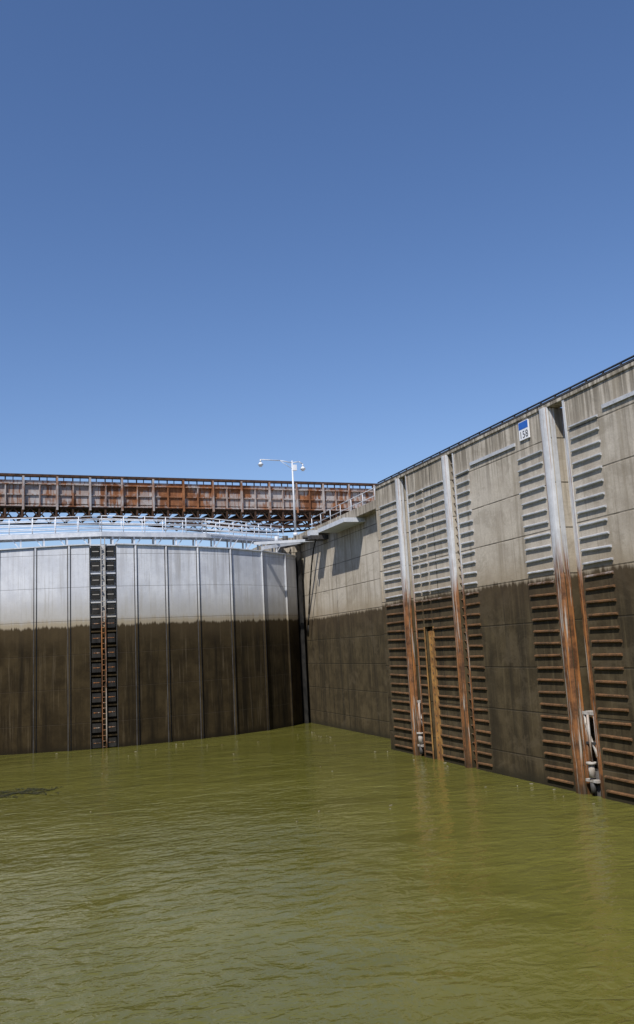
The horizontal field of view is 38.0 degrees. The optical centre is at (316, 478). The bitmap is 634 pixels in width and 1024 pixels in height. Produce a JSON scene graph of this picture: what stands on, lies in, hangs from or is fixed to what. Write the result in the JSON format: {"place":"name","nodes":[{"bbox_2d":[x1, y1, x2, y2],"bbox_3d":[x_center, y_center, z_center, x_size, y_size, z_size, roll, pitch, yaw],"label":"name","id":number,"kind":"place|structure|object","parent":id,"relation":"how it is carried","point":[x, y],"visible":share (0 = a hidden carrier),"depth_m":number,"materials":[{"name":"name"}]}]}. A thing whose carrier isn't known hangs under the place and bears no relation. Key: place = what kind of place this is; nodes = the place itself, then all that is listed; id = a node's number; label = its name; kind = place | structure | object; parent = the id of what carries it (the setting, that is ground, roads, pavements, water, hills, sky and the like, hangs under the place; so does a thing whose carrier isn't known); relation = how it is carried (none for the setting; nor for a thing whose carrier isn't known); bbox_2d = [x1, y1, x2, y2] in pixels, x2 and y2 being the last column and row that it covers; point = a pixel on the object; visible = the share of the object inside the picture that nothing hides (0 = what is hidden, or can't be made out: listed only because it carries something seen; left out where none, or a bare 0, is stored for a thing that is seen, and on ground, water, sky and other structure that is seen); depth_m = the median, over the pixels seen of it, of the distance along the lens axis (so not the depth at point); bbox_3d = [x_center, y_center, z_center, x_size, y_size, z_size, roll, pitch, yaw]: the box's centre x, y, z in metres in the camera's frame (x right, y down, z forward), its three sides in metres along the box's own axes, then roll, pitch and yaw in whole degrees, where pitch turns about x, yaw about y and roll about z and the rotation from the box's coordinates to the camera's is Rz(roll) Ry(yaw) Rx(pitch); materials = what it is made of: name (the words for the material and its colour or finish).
{"place":"outdoors","nodes":[
{"label":"outdoors","id":0,"kind":"place"},
{"bbox_2d":[0,722,633,1023],"bbox_3d":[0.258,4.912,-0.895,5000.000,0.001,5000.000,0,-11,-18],"label":"water","id":1,"kind":"structure","parent":0,"point":[439,892],"depth_m":19.31,"materials":[{"name":"green liquid"}]},
{"bbox_2d":[0,786,62,797],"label":"floating weed","id":2,"kind":"object","parent":1,"relation":"on","point":[21,792],"visible":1,"depth_m":35.85,"materials":[{"name":"green plant"}]},
{"bbox_2d":[56,735,594,869],"bbox_3d":[-2.332,12.050,37.626,14.837,0.026,32.065,0,-11,-18],"label":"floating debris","id":3,"kind":"object","parent":1,"relation":"on","point":[320,766],"visible":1,"depth_m":31.51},
{"bbox_2d":[417,700,423,755],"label":"floating mooring bitt","id":4,"kind":"object","parent":1,"relation":"in","point":[421,742],"visible":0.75,"depth_m":40.82,"materials":[{"name":"metal"}]},
{"bbox_2d":[253,366,633,804],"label":"wall concrete","id":5,"kind":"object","parent":1,"relation":"in","point":[346,676],"visible":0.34,"depth_m":34.22,"materials":[{"name":"grey concrete"}]},
{"bbox_2d":[0,515,364,754],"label":"lock gate","id":6,"kind":"structure","parent":5,"relation":"attached to","point":[111,644],"depth_m":54.03,"materials":[{"name":"metal"}]},
{"bbox_2d":[0,473,377,532],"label":"rusty bridge","id":7,"kind":"structure","parent":5,"relation":"on","point":[240,501],"depth_m":78.13,"materials":[{"name":"metal"}]},
{"bbox_2d":[375,490,392,749],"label":"recess edge armor","id":8,"kind":"object","parent":5,"relation":"attached to","point":[383,620],"visible":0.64,"depth_m":44.95,"materials":[{"name":"metal"}]},
{"bbox_2d":[414,468,432,626],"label":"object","id":9,"kind":"object","parent":5,"relation":"attached to","point":[421,522],"visible":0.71,"depth_m":40.69,"materials":[{"name":"metal"}]},
{"bbox_2d":[424,626,443,760],"bbox_3d":[5.155,10.167,39.417,0.240,7.600,1.000,0,-11,-18],"label":"water gauge","id":10,"kind":"object","parent":5,"relation":"attached to","point":[436,703],"visible":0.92,"depth_m":39.56,"materials":[{"name":"metal"}]},
{"bbox_2d":[450,463,475,760],"bbox_3d":[5.945,5.191,37.133,0.050,11.930,0.440,0,-11,-18],"label":"wall ladder","id":11,"kind":"object","parent":5,"relation":"attached to","point":[463,607],"depth_m":37.21,"materials":[{"name":"brown metal"}]},
{"bbox_2d":[293,361,633,539],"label":"coping","id":12,"kind":"object","parent":5,"relation":"on","point":[367,509],"visible":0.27,"depth_m":36.61,"materials":[{"name":"concrete"}]},
{"bbox_2d":[258,459,304,536],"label":"lamp post","id":13,"kind":"object","parent":12,"relation":"on","point":[293,468],"visible":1,"depth_m":64.08,"materials":[{"name":"metal"}]},
{"bbox_2d":[311,487,374,524],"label":"deck railing","id":14,"kind":"object","parent":12,"relation":"on","point":[344,509],"visible":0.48,"depth_m":55.94,"materials":[{"name":"grey metal"}]},
{"bbox_2d":[375,355,633,486],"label":"wall edge rail","id":15,"kind":"object","parent":12,"relation":"on","point":[526,410],"depth_m":32.80,"materials":[{"name":"metal"}]},
{"bbox_2d":[395,399,604,798],"bbox_3d":[6.572,5.875,35.762,0.850,14.580,14.350,0,-11,-18],"label":"slot armor","id":16,"kind":"object","parent":5,"relation":"attached to","point":[577,756],"visible":0.65,"depth_m":30.87,"materials":[{"name":"metal"}]},
{"bbox_2d":[379,391,633,797],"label":"armor bars","id":17,"kind":"object","parent":5,"relation":"attached to","point":[618,399],"visible":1,"depth_m":31.92,"materials":[{"name":"grey metal"}]},
{"bbox_2d":[518,419,529,440],"bbox_3d":[7.327,-1.723,32.597,0.056,0.660,0.650,0,-11,-18],"label":"elevation sign","id":18,"kind":"object","parent":5,"relation":"attached to","point":[524,430],"visible":1,"depth_m":32.52,"materials":[{"name":"white metal"}]},
{"bbox_2d":[582,710,601,796],"bbox_3d":[8.808,9.080,28.771,0.829,3.550,0.620,0,-11,-18],"label":"floating mooring bitt","id":19,"kind":"object","parent":1,"relation":"in","point":[593,779],"visible":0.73,"depth_m":28.71,"materials":[{"name":"metal"}]},
{"bbox_2d":[0,0,633,548],"label":"sky","id":20,"kind":"structure","parent":0,"point":[349,241],"materials":[{"name":"blue"}]}
]}

